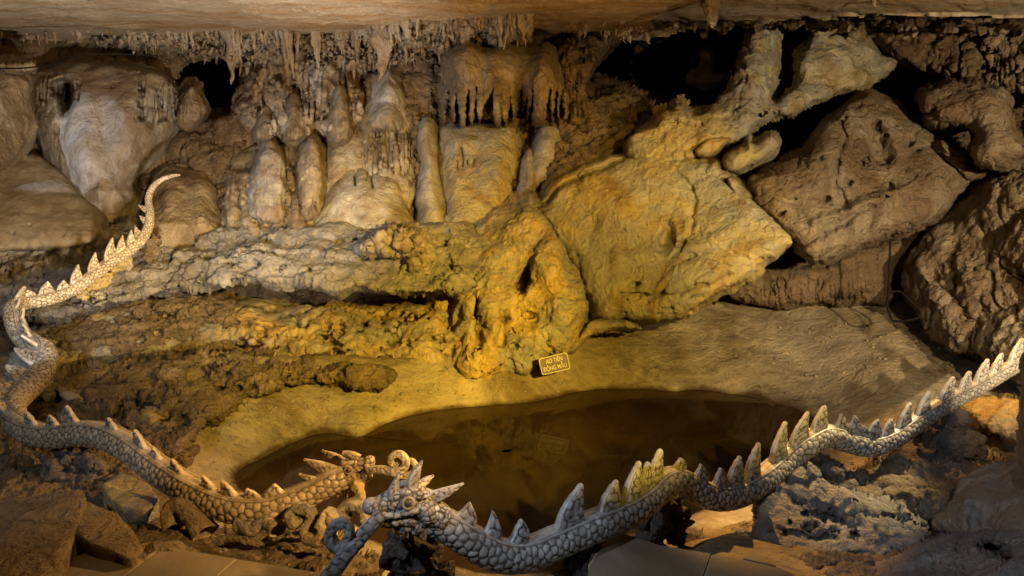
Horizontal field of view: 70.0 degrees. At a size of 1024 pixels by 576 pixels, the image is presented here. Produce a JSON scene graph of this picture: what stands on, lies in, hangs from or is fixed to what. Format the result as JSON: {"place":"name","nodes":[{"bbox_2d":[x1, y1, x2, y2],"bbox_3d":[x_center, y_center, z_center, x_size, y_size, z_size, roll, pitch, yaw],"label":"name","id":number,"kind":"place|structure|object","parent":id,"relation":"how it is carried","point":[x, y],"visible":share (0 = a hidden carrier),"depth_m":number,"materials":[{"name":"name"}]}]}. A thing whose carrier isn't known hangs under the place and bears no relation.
{"place":"outdoors","nodes":[
{"label":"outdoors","id":0,"kind":"place"},
{"bbox_2d":[126,554,312,575],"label":"tile floor","id":1,"kind":"structure","parent":0,"point":[219,574],"depth_m":2.87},
{"bbox_2d":[65,548,320,575],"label":"tile floor tiles","id":2,"kind":"object","parent":1,"relation":"on","point":[177,562],"visible":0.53,"depth_m":2.86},
{"bbox_2d":[0,294,1020,575],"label":"cave floor","id":3,"kind":"structure","parent":0,"point":[732,342],"depth_m":6.25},
{"bbox_2d":[3,346,58,402],"bbox_3d":[-3.513,0.665,5.388,0.304,0.506,0.862,-11,16,-42],"label":"rock support","id":4,"kind":"object","parent":3,"relation":"on","point":[48,394],"visible":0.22,"depth_m":5.40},
{"bbox_2d":[0,489,86,575],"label":"stone block","id":5,"kind":"object","parent":3,"relation":"on","point":[37,535],"depth_m":2.94,"materials":[{"name":"stone"}]},
{"bbox_2d":[54,386,84,402],"bbox_3d":[-3.104,0.845,5.346,0.382,0.370,0.817,-9,15,-39],"label":"loose boulder","id":6,"kind":"object","parent":3,"relation":"on","point":[67,394],"visible":0.31,"depth_m":5.08,"materials":[{"name":"stone"}]},
{"bbox_2d":[38,446,109,483],"bbox_3d":[-2.390,0.968,3.954,0.366,0.316,0.353,-11,16,-43],"label":"rock support","id":7,"kind":"object","parent":3,"relation":"on","point":[81,465],"visible":0.66,"depth_m":3.89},
{"bbox_2d":[0,174,417,523],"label":"dragon sculpture","id":8,"kind":"object","parent":7,"relation":"on","point":[156,468],"visible":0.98,"depth_m":3.70,"materials":[{"name":"stone"}]},
{"bbox_2d":[101,473,159,522],"bbox_3d":[-1.825,1.068,3.513,0.516,0.212,0.186,9,15,38],"label":"stone block","id":9,"kind":"object","parent":3,"relation":"on","point":[128,498],"depth_m":3.43,"materials":[{"name":"stone"}]},
{"bbox_2d":[139,406,168,425],"bbox_3d":[-2.483,0.879,5.061,0.222,0.266,0.812,-6,13,-26],"label":"loose boulder","id":10,"kind":"object","parent":3,"relation":"on","point":[149,415],"visible":0.52,"depth_m":4.77,"materials":[{"name":"stone"}]},
{"bbox_2d":[0,428,384,575],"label":"rubble ground","id":11,"kind":"structure","parent":3,"relation":"on","point":[20,467],"depth_m":3.30,"materials":[{"name":"stone"}]},
{"bbox_2d":[75,501,147,566],"bbox_3d":[-1.696,1.118,3.050,0.586,0.283,0.208,11,16,42],"label":"stone block","id":12,"kind":"object","parent":11,"relation":"on","point":[104,534],"depth_m":2.97,"materials":[{"name":"stone"}]},
{"bbox_2d":[160,496,219,540],"bbox_3d":[-1.430,1.019,3.230,0.267,0.178,0.164,3,12,13],"label":"concrete scroll","id":13,"kind":"object","parent":11,"relation":"on","point":[177,512],"visible":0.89,"depth_m":3.20,"materials":[{"name":"stone"}]},
{"bbox_2d":[232,514,286,536],"bbox_3d":[-1.094,1.026,3.157,0.250,0.095,0.107,3,12,13],"label":"concrete scroll","id":14,"kind":"object","parent":11,"relation":"on","point":[273,526],"visible":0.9,"depth_m":3.13,"materials":[{"name":"stone"}]},
{"bbox_2d":[283,502,339,548],"bbox_3d":[-0.835,1.001,3.069,0.296,0.152,0.162,5,12,21],"label":"concrete scroll","id":15,"kind":"object","parent":11,"relation":"on","point":[310,535],"visible":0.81,"depth_m":3.06,"materials":[{"name":"stone"}]},
{"bbox_2d":[336,497,369,530],"bbox_3d":[-0.674,1.008,3.086,0.153,0.183,0.216,0,12,0],"label":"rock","id":16,"kind":"object","parent":11,"relation":"on","point":[351,504],"visible":0.48,"depth_m":3.10,"materials":[{"name":"stone"}]},
{"bbox_2d":[348,477,365,499],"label":"rock support","id":17,"kind":"object","parent":16,"relation":"on","point":[356,485],"visible":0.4,"depth_m":3.27,"materials":[{"name":"stone"}]},
{"bbox_2d":[27,344,397,468],"bbox_3d":[-2.462,0.818,5.381,3.027,0.414,2.600,0,12,0],"label":"rubble shelf","id":18,"kind":"object","parent":3,"relation":"on","point":[124,390],"visible":0.69,"depth_m":5.46,"materials":[{"name":"stone"}]},
{"bbox_2d":[28,291,246,358],"bbox_3d":[-3.661,0.422,7.254,2.176,0.734,1.430,-5,13,-24],"label":"face","id":19,"kind":"object","parent":18,"relation":"on","point":[189,315],"visible":0.65,"depth_m":6.93},
{"bbox_2d":[33,297,461,366],"bbox_3d":[-2.473,0.477,7.610,4.966,0.828,2.602,0,12,0],"label":"yellow face","id":20,"kind":"object","parent":3,"relation":"on","point":[425,333],"visible":0.4,"depth_m":6.84},
{"bbox_2d":[104,220,491,310],"bbox_3d":[-2.231,-0.249,7.385,4.262,0.864,1.805,1,12,3],"label":"rock ledge","id":21,"kind":"object","parent":20,"relation":"on","point":[326,259],"visible":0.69,"depth_m":6.90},
{"bbox_2d":[219,140,327,234],"bbox_3d":[-2.862,-1.255,8.519,1.613,1.380,2.384,0,12,0],"label":"drip mound","id":22,"kind":"object","parent":21,"relation":"on","point":[234,212],"visible":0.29,"depth_m":7.87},
{"bbox_2d":[251,105,275,143],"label":"stalagmite","id":23,"kind":"object","parent":22,"relation":"on","point":[260,131],"visible":0.66,"depth_m":8.20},
{"bbox_2d":[246,137,286,224],"bbox_3d":[-2.693,-1.167,8.006,0.542,1.049,1.440,-4,12,-18],"label":"stalagmite","id":24,"kind":"object","parent":22,"relation":"on","point":[266,190],"visible":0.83,"depth_m":7.65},
{"bbox_2d":[278,92,305,147],"bbox_3d":[-2.519,-1.987,8.491,0.398,0.735,1.218,-5,13,-23],"label":"stalagmite","id":25,"kind":"object","parent":22,"relation":"on","point":[293,135],"visible":0.65,"depth_m":8.14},
{"bbox_2d":[293,132,327,221],"bbox_3d":[-2.217,-1.193,7.969,0.426,1.023,1.322,-3,12,-14],"label":"stalagmite","id":26,"kind":"object","parent":21,"relation":"on","point":[311,177],"visible":0.77,"depth_m":7.66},
{"bbox_2d":[313,168,414,229],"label":"round dome","id":27,"kind":"structure","parent":21,"relation":"on","point":[362,200],"depth_m":7.61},
{"bbox_2d":[359,66,415,208],"bbox_3d":[-1.538,-1.714,8.661,1.127,2.105,2.035,-2,12,-9],"label":"grey topped cone","id":28,"kind":"object","parent":27,"relation":"on","point":[383,120],"visible":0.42,"depth_m":8.23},
{"bbox_2d":[353,221,436,273],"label":"twisted knobs","id":29,"kind":"object","parent":21,"relation":"on","point":[412,246],"visible":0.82,"depth_m":6.63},
{"bbox_2d":[379,528,455,575],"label":"rock support","id":30,"kind":"object","parent":3,"relation":"on","point":[404,555],"visible":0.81,"depth_m":2.64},
{"bbox_2d":[449,188,591,379],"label":"central pillar","id":31,"kind":"structure","parent":3,"relation":"on","point":[501,323],"depth_m":6.49,"materials":[{"name":"stone"}]},
{"bbox_2d":[539,352,569,374],"bbox_3d":[0.356,0.633,6.122,0.263,0.189,0.030,-1,12,-3],"label":"name sign","id":32,"kind":"object","parent":3,"relation":"on","point":[554,363],"visible":1,"depth_m":6.12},
{"bbox_2d":[551,542,599,575],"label":"rock support","id":33,"kind":"object","parent":3,"relation":"on","point":[576,564],"visible":0.32,"depth_m":2.93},
{"bbox_2d":[319,338,1023,575],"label":"dragon sculpture","id":34,"kind":"object","parent":33,"relation":"on","point":[412,505],"visible":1,"depth_m":3.03,"materials":[{"name":"stone"}]},
{"bbox_2d":[569,318,641,353],"bbox_3d":[0.842,0.442,6.547,0.691,0.382,0.386,0,12,0],"label":"curled flake","id":35,"kind":"object","parent":3,"relation":"on","point":[596,327],"visible":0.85,"depth_m":6.39,"materials":[{"name":"stone"}]},
{"bbox_2d":[632,496,694,547],"bbox_3d":[0.714,1.100,3.483,0.304,0.314,0.271,0,12,0],"label":"rock support","id":36,"kind":"object","parent":3,"relation":"on","point":[670,521],"visible":0.66,"depth_m":3.44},
{"bbox_2d":[537,152,793,325],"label":"overhanging slab","id":37,"kind":"structure","parent":3,"relation":"on","point":[646,241],"depth_m":6.53,"materials":[{"name":"beige stone"}]},
{"bbox_2d":[695,137,731,158],"bbox_3d":[1.929,-1.339,6.943,0.438,0.232,0.360,0,12,0],"label":"thin flake","id":38,"kind":"object","parent":37,"relation":"on","point":[710,148],"visible":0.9,"depth_m":6.80,"materials":[{"name":"stone"}]},
{"bbox_2d":[727,175,754,199],"bbox_3d":[2.157,-0.833,6.713,0.401,0.413,0.420,2,12,8],"label":"jagged edge strip","id":39,"kind":"object","parent":37,"relation":"attached to","point":[737,186],"visible":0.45,"depth_m":6.56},
{"bbox_2d":[720,130,781,174],"bbox_3d":[2.299,-1.271,6.897,0.723,0.448,0.724,0,12,0],"label":"tilted fragment","id":40,"kind":"object","parent":37,"relation":"on","point":[750,151],"visible":0.95,"depth_m":6.67,"materials":[{"name":"beige stone"}]},
{"bbox_2d":[588,541,772,575],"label":"stone pavement","id":41,"kind":"structure","parent":3,"relation":"on","point":[708,564],"depth_m":2.87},
{"bbox_2d":[588,533,794,575],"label":"stone pavement tiles","id":42,"kind":"object","parent":41,"relation":"on","point":[623,554],"visible":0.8,"depth_m":2.85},
{"bbox_2d":[676,520,752,544],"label":"pale rocks","id":43,"kind":"object","parent":3,"relation":"on","point":[693,533],"visible":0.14,"depth_m":3.66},
{"bbox_2d":[728,231,920,310],"bbox_3d":[3.199,-0.151,7.383,2.037,0.932,0.808,1,12,6],"label":"recess rock","id":44,"kind":"object","parent":3,"relation":"on","point":[859,278],"visible":0.65,"depth_m":7.10,"materials":[{"name":"brown stone"}]},
{"bbox_2d":[745,89,973,265],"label":"fin slab","id":45,"kind":"structure","parent":44,"relation":"on","point":[864,169],"depth_m":6.34,"materials":[{"name":"brown stone"}]},
{"bbox_2d":[808,452,858,491],"bbox_3d":[1.714,1.052,4.022,0.406,0.392,0.372,0,12,0],"label":"rock support","id":46,"kind":"object","parent":3,"relation":"on","point":[833,471],"visible":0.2,"depth_m":3.99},
{"bbox_2d":[751,461,930,554],"bbox_3d":[1.741,1.203,3.869,0.896,0.574,1.347,7,13,30],"label":"craggy outcrop","id":47,"kind":"object","parent":3,"relation":"on","point":[805,504],"visible":0.77,"depth_m":3.59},
{"bbox_2d":[798,528,938,575],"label":"dark lower rocks","id":48,"kind":"object","parent":3,"relation":"on","point":[854,564],"visible":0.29,"depth_m":3.23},
{"bbox_2d":[886,238,921,322],"bbox_3d":[3.319,-0.055,6.150,0.187,0.698,0.344,-7,14,-32],"label":"hose","id":49,"kind":"object","parent":3,"relation":"on","point":[902,293],"visible":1,"depth_m":6.19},
{"bbox_2d":[844,439,1006,524],"bbox_3d":[2.550,1.123,4.500,1.840,0.406,0.898,-9,15,-39],"label":"layered boulder","id":50,"kind":"object","parent":3,"relation":"on","point":[913,480],"visible":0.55,"depth_m":4.10,"materials":[{"name":"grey stone"}]},
{"bbox_2d":[913,407,988,462],"bbox_3d":[2.651,0.953,4.486,0.523,0.481,0.314,-4,12,-21],"label":"rock support","id":51,"kind":"object","parent":50,"relation":"on","point":[953,436],"visible":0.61,"depth_m":4.40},
{"bbox_2d":[874,528,1023,575],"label":"front ledge","id":52,"kind":"object","parent":3,"relation":"on","point":[964,553],"visible":0.91,"depth_m":2.87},
{"bbox_2d":[930,458,1023,553],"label":"smooth grey boulder","id":53,"kind":"object","parent":3,"relation":"on","point":[990,496],"visible":0.66,"depth_m":3.31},
{"bbox_2d":[1014,352,1023,474],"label":"upright stone","id":54,"kind":"object","parent":53,"relation":"on","point":[1019,450],"visible":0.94,"depth_m":3.41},
{"bbox_2d":[960,392,1018,449],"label":"lit bank","id":55,"kind":"structure","parent":3,"relation":"on","point":[995,416],"depth_m":4.88,"materials":[{"name":"stone"}]},
{"bbox_2d":[0,24,1023,353],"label":"cave wall","id":56,"kind":"structure","parent":0,"point":[664,66],"depth_m":9.39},
{"bbox_2d":[0,149,109,252],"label":"clay mound","id":57,"kind":"object","parent":56,"relation":"on","point":[45,205],"visible":0.88,"depth_m":7.27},
{"bbox_2d":[0,70,38,172],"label":"hanging boulder","id":58,"kind":"object","parent":57,"relation":"on","point":[19,127],"visible":0.84,"depth_m":7.60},
{"bbox_2d":[0,53,37,74],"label":"flowstone shelf","id":59,"kind":"object","parent":58,"relation":"on","point":[7,60],"visible":0.93,"depth_m":7.48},
{"bbox_2d":[0,214,173,327],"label":"pitted ledge","id":60,"kind":"object","parent":56,"relation":"on","point":[34,271],"visible":0.44,"depth_m":6.79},
{"bbox_2d":[75,272,114,300],"bbox_3d":[-3.590,-0.015,6.292,0.256,0.214,0.340,0,12,0],"label":"rock support","id":61,"kind":"object","parent":60,"relation":"on","point":[104,281],"visible":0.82,"depth_m":6.26,"materials":[{"name":"stone"}]},
{"bbox_2d":[34,56,178,222],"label":"flowstone column","id":62,"kind":"structure","parent":60,"relation":"on","point":[107,134],"depth_m":8.08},
{"bbox_2d":[107,256,133,274],"bbox_3d":[-3.535,-0.220,6.583,0.232,0.189,0.171,-6,13,-27],"label":"rock support","id":63,"kind":"object","parent":60,"relation":"on","point":[126,265],"visible":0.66,"depth_m":6.56,"materials":[{"name":"stone"}]},
{"bbox_2d":[141,233,161,264],"bbox_3d":[-3.400,-0.367,6.883,0.200,0.279,0.242,-5,12,-23],"label":"rock support","id":64,"kind":"object","parent":60,"relation":"on","point":[151,249],"visible":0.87,"depth_m":6.87,"materials":[{"name":"stone"}]},
{"bbox_2d":[139,163,220,247],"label":"flowstone dome","id":65,"kind":"structure","parent":56,"relation":"attached to","point":[186,208],"depth_m":7.68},
{"bbox_2d":[200,107,230,182],"bbox_3d":[-3.717,-1.457,9.190,1.321,1.687,2.683,-5,13,-25],"label":"brown mound","id":66,"kind":"object","parent":56,"relation":"attached to","point":[215,111],"visible":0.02,"depth_m":9.79,"materials":[{"name":"stone"}]},
{"bbox_2d":[176,76,210,131],"bbox_3d":[-3.909,-2.247,8.933,0.442,0.725,0.938,-5,13,-24],"label":"stalagmite","id":67,"kind":"object","parent":66,"relation":"on","point":[193,110],"visible":0.88,"depth_m":8.70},
{"bbox_2d":[230,54,364,139],"bbox_3d":[-2.636,-2.460,8.890,1.890,1.366,2.166,0,12,0],"label":"knobby flowstone","id":68,"kind":"object","parent":56,"relation":"attached to","point":[272,85],"visible":0.65,"depth_m":8.50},
{"bbox_2d":[325,136,362,191],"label":"leaning dome","id":69,"kind":"structure","parent":56,"relation":"on","point":[342,161],"depth_m":8.13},
{"bbox_2d":[213,71,560,216],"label":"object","id":70,"kind":"object","parent":56,"relation":"attached to","point":[420,100],"visible":0.07,"depth_m":8.49,"materials":[{"name":"brown stone"}]},
{"bbox_2d":[325,84,354,147],"bbox_3d":[-1.976,-2.019,8.386,0.378,0.850,1.282,-4,12,-18],"label":"stalagmite","id":71,"kind":"object","parent":70,"relation":"on","point":[341,134],"visible":0.77,"depth_m":8.05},
{"bbox_2d":[415,115,445,222],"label":"grey pillar","id":72,"kind":"structure","parent":70,"relation":"on","point":[430,203],"depth_m":7.87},
{"bbox_2d":[530,106,560,191],"bbox_3d":[0.404,-1.549,8.413,0.518,1.304,1.508,0,12,0],"label":"stalagmite","id":73,"kind":"object","parent":70,"relation":"on","point":[544,140],"visible":0.37,"depth_m":7.92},
{"bbox_2d":[439,120,524,223],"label":"square block","id":74,"kind":"structure","parent":56,"relation":"on","point":[479,164],"depth_m":7.83,"materials":[{"name":"beige stone"}]},
{"bbox_2d":[438,41,569,128],"bbox_3d":[-0.085,-2.424,8.541,1.576,1.180,2.112,0,12,0],"label":"hanging curtain","id":75,"kind":"object","parent":56,"relation":"hanging from","point":[474,73],"visible":0.79,"depth_m":7.80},
{"bbox_2d":[516,144,536,193],"bbox_3d":[0.156,-1.060,8.077,0.494,1.029,1.252,0,12,0],"label":"stalagmite","id":76,"kind":"object","parent":56,"relation":"on","point":[526,176],"visible":0.26,"depth_m":7.80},
{"bbox_2d":[554,33,610,125],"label":"dripstone wall","id":77,"kind":"structure","parent":56,"relation":"attached to","point":[580,60],"depth_m":8.52,"materials":[{"name":"brown stone"}]},
{"bbox_2d":[543,83,669,183],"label":"brown ledges","id":78,"kind":"object","parent":56,"relation":"attached to","point":[619,113],"visible":0.63,"depth_m":8.16,"materials":[{"name":"stone"}]},
{"bbox_2d":[589,72,632,89],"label":"cavern sill","id":79,"kind":"structure","parent":56,"relation":"on","point":[601,81],"depth_m":10.26,"materials":[{"name":"brown stone"}]},
{"bbox_2d":[685,45,732,90],"bbox_3d":[2.458,-2.719,8.962,0.654,0.564,0.639,0,12,0],"label":"knobbed stalagmite","id":80,"kind":"object","parent":56,"relation":"on","point":[706,74],"visible":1,"depth_m":8.77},
{"bbox_2d":[623,18,898,160],"bbox_3d":[2.743,-2.128,7.735,3.546,1.897,1.367,-5,13,-25],"label":"forked rock","id":81,"kind":"object","parent":56,"relation":"attached to","point":[827,64],"visible":0.88,"depth_m":7.29,"materials":[{"name":"beige stone"}]},
{"bbox_2d":[864,15,1023,101],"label":"fluted drapery","id":82,"kind":"object","parent":56,"relation":"attached to","point":[996,60],"visible":0.68,"depth_m":7.19,"materials":[{"name":"brown stone"}]},
{"bbox_2d":[900,170,1023,382],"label":"wall rock","id":83,"kind":"object","parent":56,"relation":"attached to","point":[962,278],"depth_m":5.89,"materials":[{"name":"brown stone"}]},
{"bbox_2d":[933,135,988,182],"bbox_3d":[4.074,-1.140,6.606,0.516,0.472,0.791,6,13,27],"label":"leaf shaped rock","id":84,"kind":"object","parent":83,"relation":"on","point":[951,151],"visible":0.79,"depth_m":6.36,"materials":[{"name":"brown stone"}]},
{"bbox_2d":[914,76,1023,172],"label":"ear shaped boulder","id":85,"kind":"object","parent":83,"relation":"on","point":[981,112],"visible":1,"depth_m":6.22,"materials":[{"name":"brown stone"}]},
{"bbox_2d":[0,0,1023,42],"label":"cave ceiling","id":86,"kind":"structure","parent":0,"point":[64,18],"depth_m":7.37,"materials":[{"name":"stone"}]},
{"bbox_2d":[0,53,156,68],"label":"cable","id":87,"kind":"object","parent":86,"relation":"hanging from","point":[79,57],"visible":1,"depth_m":7.26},
{"bbox_2d":[185,30,193,50],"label":"stalactite","id":88,"kind":"object","parent":86,"relation":"hanging from","point":[191,33],"visible":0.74,"depth_m":8.43},
{"bbox_2d":[218,30,244,83],"bbox_3d":[-3.258,-2.760,8.648,0.382,0.680,0.253,-2,12,-11],"label":"stalactite","id":89,"kind":"object","parent":86,"relation":"hanging from","point":[226,36],"visible":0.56,"depth_m":8.60},
{"bbox_2d":[231,29,243,63],"bbox_3d":[-3.136,-2.778,8.394,0.139,0.384,0.124,-2,12,-9],"label":"stalactite","id":90,"kind":"object","parent":86,"relation":"hanging from","point":[237,36],"visible":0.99,"depth_m":8.36},
{"bbox_2d":[89,32,437,74],"bbox_3d":[-3.083,-2.918,8.973,4.655,0.742,1.018,0,12,0],"label":"dripstone fringe","id":91,"kind":"object","parent":86,"relation":"hanging from","point":[206,48],"visible":0.41,"depth_m":8.69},
{"bbox_2d":[279,30,288,74],"bbox_3d":[-2.655,-2.778,8.534,0.160,0.587,0.156,-8,14,-35],"label":"stalactite","id":92,"kind":"object","parent":86,"relation":"hanging from","point":[282,45],"visible":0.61,"depth_m":8.53},
{"bbox_2d":[281,29,294,77],"bbox_3d":[-2.597,-2.726,8.458,0.159,0.568,0.138,9,15,39],"label":"stalactite","id":93,"kind":"object","parent":86,"relation":"hanging from","point":[287,34],"visible":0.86,"depth_m":8.43},
{"bbox_2d":[294,31,300,53],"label":"stalactite","id":94,"kind":"object","parent":86,"relation":"hanging from","point":[297,34],"visible":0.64,"depth_m":8.52},
{"bbox_2d":[310,31,321,67],"bbox_3d":[-2.268,-2.717,8.500,0.137,0.513,0.071,-3,12,-16],"label":"stalactite","id":95,"kind":"object","parent":86,"relation":"hanging from","point":[316,38],"visible":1,"depth_m":8.46},
{"bbox_2d":[333,30,344,52],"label":"stalactite","id":96,"kind":"object","parent":86,"relation":"hanging from","point":[337,33],"visible":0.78,"depth_m":8.58},
{"bbox_2d":[340,31,350,72],"bbox_3d":[-1.994,-2.796,8.666,0.121,0.527,0.158,5,12,22],"label":"stalactite","id":97,"kind":"object","parent":86,"relation":"hanging from","point":[346,34],"visible":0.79,"depth_m":8.63},
{"bbox_2d":[350,30,355,83],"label":"stalactite","id":98,"kind":"object","parent":86,"relation":"hanging from","point":[352,47],"visible":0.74,"depth_m":8.60},
{"bbox_2d":[354,30,362,64],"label":"stalactite","id":99,"kind":"object","parent":86,"relation":"hanging from","point":[357,40],"visible":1,"depth_m":8.54},
{"bbox_2d":[228,0,496,25],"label":"ceiling lip","id":100,"kind":"object","parent":86,"relation":"attached to","point":[325,12],"visible":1,"depth_m":6.51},
{"bbox_2d":[366,27,370,66],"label":"stalactite","id":101,"kind":"object","parent":86,"relation":"hanging from","point":[368,29],"visible":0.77,"depth_m":8.36},
{"bbox_2d":[370,24,399,82],"bbox_3d":[-1.383,-2.616,8.046,0.464,0.720,0.238,-11,16,-43],"label":"stalactite","id":102,"kind":"object","parent":86,"relation":"hanging from","point":[381,46],"visible":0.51,"depth_m":7.97},
{"bbox_2d":[388,22,394,45],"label":"stalactite","id":103,"kind":"object","parent":86,"relation":"hanging from","point":[391,27],"visible":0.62,"depth_m":7.83},
{"bbox_2d":[400,18,413,36],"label":"stalactite","id":104,"kind":"object","parent":86,"relation":"hanging from","point":[406,24],"visible":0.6,"depth_m":7.79},
{"bbox_2d":[439,19,449,39],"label":"stalactite","id":105,"kind":"object","parent":86,"relation":"hanging from","point":[442,24],"visible":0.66,"depth_m":7.89},
{"bbox_2d":[398,18,533,54],"bbox_3d":[-0.540,-2.949,8.259,1.663,0.584,0.828,0,12,0],"label":"ceiling drapery","id":106,"kind":"object","parent":86,"relation":"hanging from","point":[468,32],"visible":0.48,"depth_m":8.03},
{"bbox_2d":[473,16,483,29],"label":"stalactite","id":107,"kind":"object","parent":86,"relation":"hanging from","point":[478,19],"visible":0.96,"depth_m":7.83},
{"bbox_2d":[494,15,505,48],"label":"stalactite","id":108,"kind":"object","parent":86,"relation":"hanging from","point":[499,26],"visible":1,"depth_m":7.82},
{"bbox_2d":[502,15,509,48],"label":"stalactite","id":109,"kind":"object","parent":86,"relation":"hanging from","point":[506,32],"visible":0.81,"depth_m":7.87},
{"bbox_2d":[507,14,515,37],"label":"stalactite","id":110,"kind":"object","parent":86,"relation":"hanging from","point":[511,18],"visible":0.96,"depth_m":7.68},
{"bbox_2d":[515,14,534,42],"bbox_3d":[0.133,-2.764,7.801,0.236,0.294,0.131,-3,12,-13],"label":"stalactite","id":111,"kind":"object","parent":86,"relation":"hanging from","point":[525,22],"visible":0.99,"depth_m":7.78},
{"bbox_2d":[640,29,650,43],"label":"stalactite","id":112,"kind":"object","parent":86,"relation":"hanging from","point":[645,33],"visible":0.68,"depth_m":8.68},
{"bbox_2d":[700,0,721,27],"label":"stalactite","id":113,"kind":"object","parent":86,"relation":"hanging from","point":[711,8],"visible":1,"depth_m":6.53},
{"bbox_2d":[650,16,1023,39],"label":"roof fringe","id":114,"kind":"object","parent":86,"relation":"hanging from","point":[907,28],"visible":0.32,"depth_m":7.10,"materials":[{"name":"brown stone"}]},
{"bbox_2d":[235,389,813,573],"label":"pool water","id":115,"kind":"structure","parent":0,"point":[596,442],"depth_m":5.34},
{"bbox_2d":[196,317,1007,565],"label":"gravel","id":116,"kind":"structure","parent":0,"point":[867,366],"depth_m":6.09,"materials":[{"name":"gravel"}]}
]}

